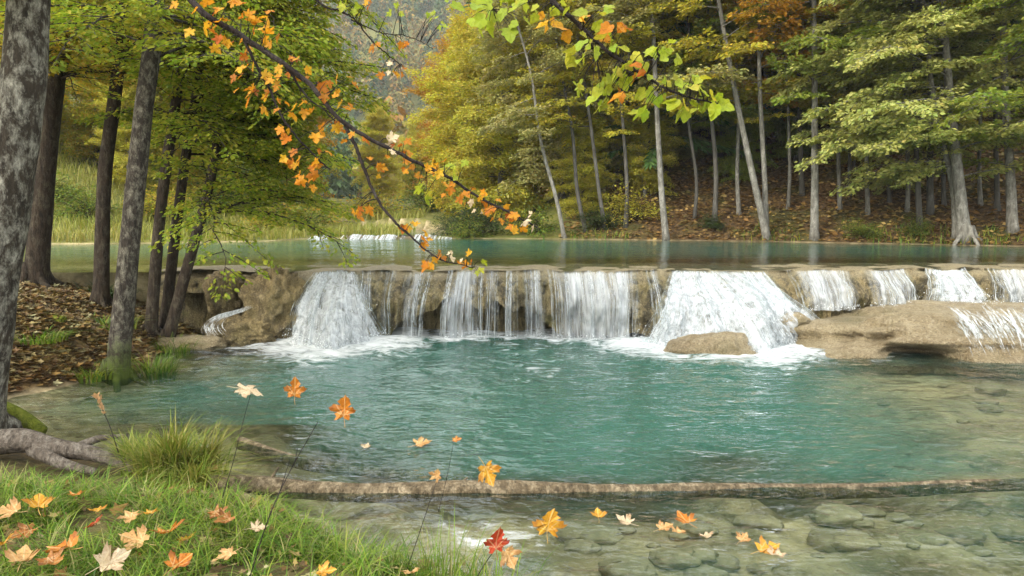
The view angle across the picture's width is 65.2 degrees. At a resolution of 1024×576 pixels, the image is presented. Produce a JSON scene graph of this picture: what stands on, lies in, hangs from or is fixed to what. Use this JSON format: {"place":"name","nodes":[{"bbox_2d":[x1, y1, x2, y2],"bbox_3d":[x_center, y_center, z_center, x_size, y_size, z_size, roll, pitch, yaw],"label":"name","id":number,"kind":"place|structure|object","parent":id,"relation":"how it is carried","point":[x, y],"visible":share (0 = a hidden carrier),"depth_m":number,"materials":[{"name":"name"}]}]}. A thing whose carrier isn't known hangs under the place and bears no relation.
{"place":"outdoors","nodes":[
{"label":"outdoors","id":0,"kind":"place"},
{"bbox_2d":[65,0,466,196],"bbox_3d":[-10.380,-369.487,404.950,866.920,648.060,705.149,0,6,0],"label":"mountain","id":1,"kind":"structure","parent":0,"point":[414,99],"depth_m":368.02,"materials":[{"name":"plant"}]},
{"bbox_2d":[290,0,570,198],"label":"distant forest","id":2,"kind":"object","parent":1,"relation":"on","point":[399,103],"visible":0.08,"depth_m":341.29,"materials":[{"name":"plant"}]},
{"bbox_2d":[0,459,549,575],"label":"grass","id":3,"kind":"structure","parent":0,"point":[310,544],"depth_m":4.86,"materials":[{"name":"plant"}]},
{"bbox_2d":[85,541,131,574],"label":"fallen leaf","id":4,"kind":"object","parent":3,"relation":"on","point":[105,559],"visible":0.99,"depth_m":4.18,"materials":[{"name":"plant"}]},
{"bbox_2d":[119,524,152,549],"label":"fallen leaf","id":5,"kind":"object","parent":3,"relation":"on","point":[140,536],"visible":0.9,"depth_m":4.46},
{"bbox_2d":[0,105,1023,575],"bbox_3d":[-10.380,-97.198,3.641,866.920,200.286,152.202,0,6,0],"label":"ground","id":6,"kind":"structure","parent":0,"point":[948,559],"depth_m":8.95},
{"bbox_2d":[13,325,79,344],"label":"grass tuft","id":7,"kind":"object","parent":6,"relation":"on","point":[42,339],"visible":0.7,"depth_m":11.40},
{"bbox_2d":[0,428,136,474],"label":"weathered root","id":8,"kind":"object","parent":6,"relation":"on","point":[59,453],"visible":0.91,"depth_m":7.22,"materials":[{"name":"grey wood"}]},
{"bbox_2d":[53,177,122,219],"bbox_3d":[-14.609,-3.031,27.347,2.604,1.609,2.230,-4,8,-35],"label":"shrub","id":9,"kind":"object","parent":6,"relation":"on","point":[88,209],"visible":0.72,"depth_m":27.15,"materials":[{"name":"green plant"}]},
{"bbox_2d":[59,17,124,167],"bbox_3d":[-16.937,-7.905,32.036,3.992,6.192,3.811,0,6,0],"label":"beech tree","id":10,"kind":"object","parent":6,"relation":"on","point":[79,135],"visible":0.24,"depth_m":31.75,"materials":[{"name":"plant"}]},
{"bbox_2d":[8,280,199,393],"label":"leaf litter","id":11,"kind":"object","parent":6,"relation":"on","point":[32,296],"visible":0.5,"depth_m":12.18,"materials":[{"name":"plant"}]},
{"bbox_2d":[84,75,163,188],"bbox_3d":[-14.859,-6.199,31.005,2.951,5.040,3.356,0,6,0],"label":"beech tree","id":12,"kind":"object","parent":6,"relation":"on","point":[123,133],"visible":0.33,"depth_m":30.54,"materials":[{"name":"green plant"}]},
{"bbox_2d":[0,0,251,286],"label":"maple tree","id":13,"kind":"object","parent":6,"relation":"on","point":[36,268],"visible":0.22,"depth_m":14.36,"materials":[{"name":"green plant"}]},
{"bbox_2d":[0,0,264,428],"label":"maple tree","id":14,"kind":"object","parent":6,"relation":"on","point":[24,68],"visible":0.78,"depth_m":7.69,"materials":[{"name":"grey plant"}]},
{"bbox_2d":[169,0,537,276],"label":"overhanging branch","id":15,"kind":"object","parent":14,"relation":"attached to","point":[317,90],"visible":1,"depth_m":4.83,"materials":[{"name":"orange plant"}]},
{"bbox_2d":[315,0,447,79],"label":"overhanging branch","id":16,"kind":"object","parent":15,"relation":"on","point":[354,11],"visible":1,"depth_m":5.23,"materials":[{"name":"orange plant"}]},
{"bbox_2d":[0,0,306,310],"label":"maple tree","id":17,"kind":"object","parent":6,"relation":"on","point":[100,294],"visible":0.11,"depth_m":13.79,"materials":[{"name":"green plant"}]},
{"bbox_2d":[113,345,197,383],"bbox_3d":[-5.343,1.141,11.938,1.550,0.502,1.352,-4,8,-33],"label":"grass tuft","id":18,"kind":"object","parent":6,"relation":"on","point":[162,370],"visible":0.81,"depth_m":11.90,"materials":[{"name":"plant"}]},
{"bbox_2d":[0,0,349,392],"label":"maple tree","id":19,"kind":"object","parent":6,"relation":"on","point":[153,15],"visible":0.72,"depth_m":11.24,"materials":[{"name":"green plant"}]},
{"bbox_2d":[149,72,224,199],"bbox_3d":[-13.145,-6.198,32.311,3.397,5.563,3.584,0,6,0],"label":"beech tree","id":20,"kind":"object","parent":6,"relation":"on","point":[177,154],"visible":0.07,"depth_m":31.98,"materials":[{"name":"plant"}]},
{"bbox_2d":[155,334,227,353],"bbox_3d":[-5.750,0.986,13.952,1.639,0.328,0.875,0,6,0],"label":"flat rock","id":21,"kind":"object","parent":6,"relation":"on","point":[212,341],"visible":0.57,"depth_m":13.68,"materials":[{"name":"stone"}]},
{"bbox_2d":[87,405,301,497],"bbox_3d":[-2.833,1.380,7.022,1.571,0.680,2.084,-6,8,-42],"label":"grass tuft","id":22,"kind":"object","parent":6,"relation":"on","point":[197,459],"visible":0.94,"depth_m":6.99,"materials":[{"name":"plant"}]},
{"bbox_2d":[72,0,369,337],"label":"maple tree","id":23,"kind":"object","parent":6,"relation":"on","point":[150,326],"visible":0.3,"depth_m":13.38,"materials":[{"name":"green plant"}]},
{"bbox_2d":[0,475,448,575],"bbox_3d":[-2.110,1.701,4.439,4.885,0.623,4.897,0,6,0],"label":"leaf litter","id":24,"kind":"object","parent":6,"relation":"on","point":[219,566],"visible":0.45,"depth_m":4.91,"materials":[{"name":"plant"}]},
{"bbox_2d":[120,0,349,328],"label":"maple tree","id":25,"kind":"object","parent":6,"relation":"on","point":[171,268],"visible":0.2,"depth_m":13.69,"materials":[{"name":"green plant"}]},
{"bbox_2d":[204,314,276,354],"bbox_3d":[-4.838,0.837,14.317,1.333,0.782,0.958,0,6,0],"label":"boulder","id":26,"kind":"object","parent":6,"relation":"on","point":[240,331],"visible":0.77,"depth_m":14.02,"materials":[{"name":"stone"}]},
{"bbox_2d":[51,120,431,242],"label":"meadow grass","id":27,"kind":"structure","parent":6,"relation":"on","point":[370,229],"depth_m":28.84,"materials":[{"name":"plant"}]},
{"bbox_2d":[146,0,408,337],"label":"maple tree","id":28,"kind":"object","parent":6,"relation":"on","point":[204,207],"visible":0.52,"depth_m":13.27,"materials":[{"name":"green plant"}]},
{"bbox_2d":[264,60,341,196],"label":"beech tree","id":29,"kind":"object","parent":6,"relation":"on","point":[321,142],"visible":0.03,"depth_m":54.34,"materials":[{"name":"plant"}]},
{"bbox_2d":[265,189,359,225],"bbox_3d":[-8.502,-3.242,33.898,4.036,2.696,3.997,-4,8,-34],"label":"shrub","id":30,"kind":"object","parent":6,"relation":"on","point":[321,220],"visible":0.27,"depth_m":33.49,"materials":[{"name":"green plant"}]},
{"bbox_2d":[346,103,404,198],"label":"beech tree","id":31,"kind":"object","parent":6,"relation":"on","point":[380,123],"visible":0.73,"depth_m":70.47,"materials":[{"name":"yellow plant"}]},
{"bbox_2d":[341,178,420,218],"bbox_3d":[-6.118,-3.852,36.635,3.632,2.427,3.598,6,9,42],"label":"shrub","id":32,"kind":"object","parent":6,"relation":"on","point":[385,203],"visible":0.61,"depth_m":36.42,"materials":[{"name":"green plant"}]},
{"bbox_2d":[394,129,430,199],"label":"beech tree","id":33,"kind":"object","parent":6,"relation":"on","point":[418,168],"visible":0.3,"depth_m":56.95,"materials":[{"name":"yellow plant"}]},
{"bbox_2d":[392,164,457,211],"bbox_3d":[-4.024,-4.851,39.656,4.341,2.682,3.717,-3,7,-26],"label":"shrub","id":34,"kind":"object","parent":6,"relation":"on","point":[420,201],"visible":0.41,"depth_m":39.16,"materials":[{"name":"green plant"}]},
{"bbox_2d":[366,504,504,575],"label":"grass tuft","id":35,"kind":"object","parent":6,"relation":"on","point":[442,563],"visible":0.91,"depth_m":4.62,"materials":[{"name":"plant"}]},
{"bbox_2d":[402,30,471,200],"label":"beech tree","id":36,"kind":"object","parent":6,"relation":"on","point":[422,93],"visible":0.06,"depth_m":45.59,"materials":[{"name":"yellow plant"}]},
{"bbox_2d":[402,3,518,217],"bbox_3d":[-1.784,-7.609,35.275,6.214,9.609,5.752,0,6,0],"label":"beech tree","id":37,"kind":"object","parent":6,"relation":"on","point":[441,147],"visible":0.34,"depth_m":34.80,"materials":[{"name":"yellow plant"}]},
{"bbox_2d":[435,212,494,239],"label":"shrub","id":38,"kind":"object","parent":6,"relation":"on","point":[468,232],"visible":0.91,"depth_m":28.08,"materials":[{"name":"green plant"}]},
{"bbox_2d":[448,193,513,237],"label":"shrub","id":39,"kind":"object","parent":6,"relation":"on","point":[492,225],"visible":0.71,"depth_m":28.62,"materials":[{"name":"green plant"}]},
{"bbox_2d":[421,1,562,223],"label":"beech tree","id":40,"kind":"object","parent":6,"relation":"on","point":[489,141],"visible":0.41,"depth_m":31.66,"materials":[{"name":"yellow plant"}]},
{"bbox_2d":[489,196,559,238],"bbox_3d":[0.704,-2.477,28.576,2.322,1.628,2.613,-5,8,-38],"label":"shrub","id":41,"kind":"object","parent":6,"relation":"on","point":[535,221],"visible":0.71,"depth_m":28.32,"materials":[{"name":"green plant"}]},
{"bbox_2d":[462,0,661,200],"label":"beech tree","id":42,"kind":"object","parent":6,"relation":"on","point":[519,175],"visible":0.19,"depth_m":30.82,"materials":[{"name":"green plant"}]},
{"bbox_2d":[563,539,601,553],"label":"sunken stone","id":43,"kind":"object","parent":6,"relation":"on","point":[581,546],"visible":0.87,"depth_m":6.50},
{"bbox_2d":[579,525,623,544],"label":"sunken stone","id":44,"kind":"object","parent":6,"relation":"on","point":[597,534],"visible":0.68,"depth_m":6.67,"materials":[{"name":"stone"}]},
{"bbox_2d":[598,554,657,575],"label":"sunken stone","id":45,"kind":"object","parent":6,"relation":"on","point":[632,565],"visible":0.97,"depth_m":5.99,"materials":[{"name":"stone"}]},
{"bbox_2d":[648,547,701,569],"bbox_3d":[1.236,2.060,6.096,0.393,0.136,0.307,0,6,0],"label":"sunken stone","id":46,"kind":"object","parent":6,"relation":"on","point":[667,558],"visible":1,"depth_m":6.01,"materials":[{"name":"stone"}]},
{"bbox_2d":[673,542,718,565],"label":"sunken stone","id":47,"kind":"object","parent":6,"relation":"on","point":[708,555],"visible":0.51,"depth_m":6.16,"materials":[{"name":"stone"}]},
{"bbox_2d":[680,522,718,539],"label":"sunken stone","id":48,"kind":"object","parent":6,"relation":"on","point":[692,532],"visible":0.87,"depth_m":6.76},
{"bbox_2d":[732,513,783,532],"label":"sunken stone","id":49,"kind":"object","parent":6,"relation":"on","point":[758,521],"visible":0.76,"depth_m":6.83,"materials":[{"name":"stone"}]},
{"bbox_2d":[806,528,846,552],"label":"sunken stone","id":50,"kind":"object","parent":6,"relation":"on","point":[824,537],"visible":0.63,"depth_m":6.54,"materials":[{"name":"stone"}]},
{"bbox_2d":[809,503,863,528],"bbox_3d":[2.835,1.982,6.966,0.451,0.172,0.382,0,6,0],"label":"sunken stone","id":51,"kind":"object","parent":6,"relation":"on","point":[843,516],"visible":0.9,"depth_m":6.87,"materials":[{"name":"stone"}]},
{"bbox_2d":[830,531,880,551],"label":"sunken stone","id":52,"kind":"object","parent":6,"relation":"on","point":[853,542],"visible":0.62,"depth_m":6.44,"materials":[{"name":"stone"}]},
{"bbox_2d":[789,300,1023,380],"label":"slab rock","id":53,"kind":"object","parent":6,"relation":"on","point":[920,327],"visible":0.64,"depth_m":13.18,"materials":[{"name":"stone"}]},
{"bbox_2d":[949,305,1023,352],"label":"cascade","id":54,"kind":"object","parent":53,"relation":"on","point":[973,327],"visible":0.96,"depth_m":12.88,"materials":[{"name":"white liquid"}]},
{"bbox_2d":[934,526,986,546],"bbox_3d":[3.826,2.119,6.795,0.427,0.137,0.290,0,6,0],"label":"sunken stone","id":55,"kind":"object","parent":6,"relation":"on","point":[967,536],"visible":0.71,"depth_m":6.74,"materials":[{"name":"stone"}]},
{"bbox_2d":[989,523,1023,542],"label":"sunken stone","id":56,"kind":"object","parent":6,"relation":"on","point":[1007,531],"visible":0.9,"depth_m":6.88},
{"bbox_2d":[9,327,1023,574],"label":"pool water","id":57,"kind":"structure","parent":0,"point":[633,407],"depth_m":9.96,"materials":[{"name":"teal liquid"}]},
{"bbox_2d":[7,402,47,433],"bbox_3d":[-5.570,1.326,8.683,1.234,0.511,0.266,1,6,12],"label":"mossy log","id":58,"kind":"object","parent":57,"relation":"on","point":[27,419],"visible":0.64,"depth_m":8.54,"materials":[{"name":"plant"}]},
{"bbox_2d":[235,437,468,480],"bbox_3d":[-1.715,1.769,7.971,2.774,0.200,0.406,3,7,22],"label":"sunken log","id":59,"kind":"object","parent":57,"relation":"in","point":[311,464],"visible":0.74,"depth_m":7.79,"materials":[{"name":"brown wood"}]},
{"bbox_2d":[532,508,566,542],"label":"autumn leaf","id":60,"kind":"object","parent":57,"relation":"on","point":[550,523],"visible":1,"depth_m":4.43,"materials":[{"name":"plant"}]},
{"bbox_2d":[183,467,1023,502],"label":"sunken log","id":61,"kind":"object","parent":57,"relation":"in","point":[463,489],"visible":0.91,"depth_m":7.06,"materials":[{"name":"brown wood"}]},
{"bbox_2d":[663,331,756,354],"bbox_3d":[3.349,1.114,13.559,1.673,0.775,1.069,0,6,0],"label":"boulder","id":62,"kind":"object","parent":57,"relation":"in","point":[729,343],"visible":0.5,"depth_m":13.24,"materials":[{"name":"stone"}]},
{"bbox_2d":[23,238,1023,272],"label":"pool water","id":63,"kind":"structure","parent":0,"point":[617,251],"depth_m":20.14,"materials":[{"name":"liquid"}]},
{"bbox_2d":[444,0,734,122],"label":"overhanging branch","id":64,"kind":"object","parent":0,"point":[489,19],"visible":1,"depth_m":4.31,"materials":[{"name":"green plant"}]},
{"bbox_2d":[160,262,1023,346],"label":"rock ledge","id":65,"kind":"object","parent":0,"point":[865,290],"visible":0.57,"depth_m":15.02,"materials":[{"name":"stone"}]},
{"bbox_2d":[201,268,243,320],"bbox_3d":[-5.311,0.139,14.840,0.789,1.009,0.963,0,6,0],"label":"boulder","id":66,"kind":"object","parent":65,"relation":"on","point":[232,303],"visible":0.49,"depth_m":14.52,"materials":[{"name":"stone"}]},
{"bbox_2d":[238,265,305,345],"bbox_3d":[-4.308,0.345,14.680,1.251,1.558,1.115,0,6,0],"label":"boulder","id":67,"kind":"object","parent":65,"relation":"on","point":[274,298],"visible":0.68,"depth_m":14.27,"materials":[{"name":"stone"}]},
{"bbox_2d":[279,270,390,348],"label":"cascade","id":68,"kind":"object","parent":65,"relation":"on","point":[330,317],"visible":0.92,"depth_m":14.17,"materials":[{"name":"white liquid"}]},
{"bbox_2d":[440,270,484,339],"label":"cascade","id":69,"kind":"object","parent":65,"relation":"on","point":[445,306],"visible":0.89,"depth_m":14.68,"materials":[{"name":"white liquid"}]},
{"bbox_2d":[549,271,639,339],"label":"cascade","id":70,"kind":"object","parent":65,"relation":"on","point":[576,284],"visible":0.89,"depth_m":14.64,"materials":[{"name":"white liquid"}]},
{"bbox_2d":[634,271,819,353],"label":"cascade","id":71,"kind":"object","parent":65,"relation":"on","point":[752,332],"visible":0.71,"depth_m":14.26,"materials":[{"name":"white liquid"}]},
{"bbox_2d":[743,271,800,322],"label":"cascade","id":72,"kind":"object","parent":65,"relation":"on","point":[758,276],"visible":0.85,"depth_m":14.67,"materials":[{"name":"white liquid"}]},
{"bbox_2d":[772,311,810,336],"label":"boulder","id":73,"kind":"object","parent":65,"relation":"on","point":[802,319],"visible":0.51,"depth_m":14.12,"materials":[{"name":"stone"}]},
{"bbox_2d":[787,270,859,310],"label":"cascade","id":74,"kind":"object","parent":65,"relation":"on","point":[819,282],"visible":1,"depth_m":14.89,"materials":[{"name":"white liquid"}]},
{"bbox_2d":[925,267,1001,305],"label":"cascade","id":75,"kind":"object","parent":65,"relation":"on","point":[952,286],"visible":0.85,"depth_m":15.12,"materials":[{"name":"white liquid"}]},
{"bbox_2d":[545,47,1023,247],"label":"hillside","id":76,"kind":"structure","parent":0,"point":[985,216],"depth_m":27.68,"materials":[{"name":"plant"}]},
{"bbox_2d":[456,0,608,238],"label":"beech tree","id":77,"kind":"object","parent":76,"relation":"on","point":[512,112],"visible":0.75,"depth_m":27.57,"materials":[{"name":"green plant"}]},
{"bbox_2d":[491,0,630,231],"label":"beech tree","id":78,"kind":"object","parent":76,"relation":"on","point":[573,138],"visible":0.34,"depth_m":28.28,"materials":[{"name":"green plant"}]},
{"bbox_2d":[509,0,650,229],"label":"beech tree","id":79,"kind":"object","parent":76,"relation":"on","point":[562,128],"visible":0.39,"depth_m":28.02,"materials":[{"name":"green plant"}]},
{"bbox_2d":[543,99,622,217],"bbox_3d":[2.553,-4.664,29.392,2.922,4.566,2.765,0,6,0],"label":"beech tree","id":80,"kind":"object","parent":76,"relation":"on","point":[586,178],"visible":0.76,"depth_m":29.09,"materials":[{"name":"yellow plant"}]},
{"bbox_2d":[566,201,625,233],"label":"shrub","id":81,"kind":"object","parent":76,"relation":"on","point":[599,222],"visible":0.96,"depth_m":27.93,"materials":[{"name":"green plant"}]},
{"bbox_2d":[542,0,694,227],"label":"beech tree","id":82,"kind":"object","parent":76,"relation":"on","point":[644,39],"visible":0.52,"depth_m":27.26,"materials":[{"name":"green plant"}]},
{"bbox_2d":[602,178,672,224],"bbox_3d":[4.136,-3.058,28.349,2.416,1.743,2.821,-3,7,-25],"label":"shrub","id":83,"kind":"object","parent":76,"relation":"on","point":[631,209],"visible":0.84,"depth_m":28.12,"materials":[{"name":"green plant"}]},
{"bbox_2d":[615,85,688,197],"bbox_3d":[5.254,-5.516,29.788,2.842,4.441,2.729,0,6,0],"label":"beech tree","id":84,"kind":"object","parent":76,"relation":"on","point":[647,176],"visible":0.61,"depth_m":29.53,"materials":[{"name":"green plant"}]},
{"bbox_2d":[569,0,753,170],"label":"tree","id":85,"kind":"object","parent":76,"relation":"on","point":[650,161],"visible":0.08,"depth_m":29.92,"materials":[{"name":"green plant"}]},
{"bbox_2d":[575,0,761,239],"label":"beech tree","id":86,"kind":"object","parent":76,"relation":"on","point":[738,79],"visible":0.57,"depth_m":26.15,"materials":[{"name":"green plant"}]},
{"bbox_2d":[641,35,709,161],"bbox_3d":[6.653,-7.537,32.225,3.343,5.302,3.200,0,6,0],"label":"beech tree","id":87,"kind":"object","parent":76,"relation":"on","point":[683,151],"visible":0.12,"depth_m":32.06,"materials":[{"name":"green plant"}]},
{"bbox_2d":[613,0,767,218],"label":"beech tree","id":88,"kind":"object","parent":76,"relation":"on","point":[747,112],"visible":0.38,"depth_m":27.25,"materials":[{"name":"green plant"}]},
{"bbox_2d":[614,0,794,222],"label":"beech tree","id":89,"kind":"object","parent":76,"relation":"on","point":[712,54],"visible":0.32,"depth_m":26.75,"materials":[{"name":"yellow plant"}]},
{"bbox_2d":[633,0,807,240],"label":"beech tree","id":90,"kind":"object","parent":76,"relation":"on","point":[734,94],"visible":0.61,"depth_m":25.89,"materials":[{"name":"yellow plant"}]},
{"bbox_2d":[680,0,808,214],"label":"beech tree","id":91,"kind":"object","parent":76,"relation":"on","point":[750,120],"visible":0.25,"depth_m":27.36,"materials":[{"name":"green plant"}]},
{"bbox_2d":[706,73,783,183],"bbox_3d":[8.668,-6.008,30.179,2.681,4.357,2.304,-1,6,-11],"label":"beech tree","id":92,"kind":"object","parent":76,"relation":"on","point":[752,131],"visible":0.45,"depth_m":29.96,"materials":[{"name":"green plant"}]},
{"bbox_2d":[710,0,848,208],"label":"beech tree","id":93,"kind":"object","parent":76,"relation":"on","point":[751,63],"visible":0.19,"depth_m":27.66,"materials":[{"name":"green plant"}]},
{"bbox_2d":[715,0,857,228],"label":"beech tree","id":94,"kind":"object","parent":76,"relation":"on","point":[785,11],"visible":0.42,"depth_m":25.65,"materials":[{"name":"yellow plant"}]},
{"bbox_2d":[565,219,1023,245],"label":"shore grass","id":95,"kind":"structure","parent":76,"relation":"on","point":[602,235],"depth_m":24.89,"materials":[{"name":"green plant"}]},
{"bbox_2d":[764,49,830,161],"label":"beech tree","id":96,"kind":"object","parent":76,"relation":"on","point":[781,129],"visible":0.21,"depth_m":30.73,"materials":[{"name":"green plant"}]},
{"bbox_2d":[748,0,849,195],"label":"beech tree","id":97,"kind":"object","parent":76,"relation":"on","point":[801,171],"visible":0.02,"depth_m":28.62,"materials":[{"name":"grey plant"}]},
{"bbox_2d":[694,0,927,240],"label":"beech tree","id":98,"kind":"object","parent":76,"relation":"on","point":[828,39],"visible":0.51,"depth_m":24.90,"materials":[{"name":"green plant"}]},
{"bbox_2d":[774,0,904,209],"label":"beech tree","id":99,"kind":"object","parent":76,"relation":"on","point":[838,160],"visible":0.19,"depth_m":27.11,"materials":[{"name":"green plant"}]},
{"bbox_2d":[836,214,884,239],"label":"shrub","id":100,"kind":"object","parent":76,"relation":"on","point":[858,230],"visible":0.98,"depth_m":25.12,"materials":[{"name":"green plant"}]},
{"bbox_2d":[799,0,956,214],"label":"beech tree","id":101,"kind":"object","parent":76,"relation":"on","point":[867,192],"visible":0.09,"depth_m":26.34,"materials":[{"name":"green plant"}]},
{"bbox_2d":[763,0,1023,245],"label":"beech tree","id":102,"kind":"object","parent":76,"relation":"on","point":[863,126],"visible":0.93,"depth_m":23.71,"materials":[{"name":"green plant"}]},
{"bbox_2d":[802,0,1023,227],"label":"beech tree","id":103,"kind":"object","parent":76,"relation":"on","point":[917,154],"visible":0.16,"depth_m":24.52,"materials":[{"name":"green plant"}]},
{"bbox_2d":[844,0,1023,233],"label":"beech tree","id":104,"kind":"object","parent":76,"relation":"on","point":[1006,96],"visible":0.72,"depth_m":22.76,"materials":[{"name":"green plant"}]},
{"bbox_2d":[858,0,1023,214],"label":"beech tree","id":105,"kind":"object","parent":76,"relation":"on","point":[930,207],"visible":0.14,"depth_m":25.67,"materials":[{"name":"green plant"}]},
{"bbox_2d":[874,0,1017,238],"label":"beech tree","id":106,"kind":"object","parent":76,"relation":"on","point":[948,16],"visible":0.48,"depth_m":23.52,"materials":[{"name":"green plant"}]},
{"bbox_2d":[892,0,1023,210],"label":"beech tree","id":107,"kind":"object","parent":76,"relation":"on","point":[997,204],"visible":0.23,"depth_m":24.47,"materials":[{"name":"green plant"}]},
{"bbox_2d":[935,1,1023,205],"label":"beech tree","id":108,"kind":"object","parent":76,"relation":"on","point":[979,192],"visible":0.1,"depth_m":25.64,"materials":[{"name":"green plant"}]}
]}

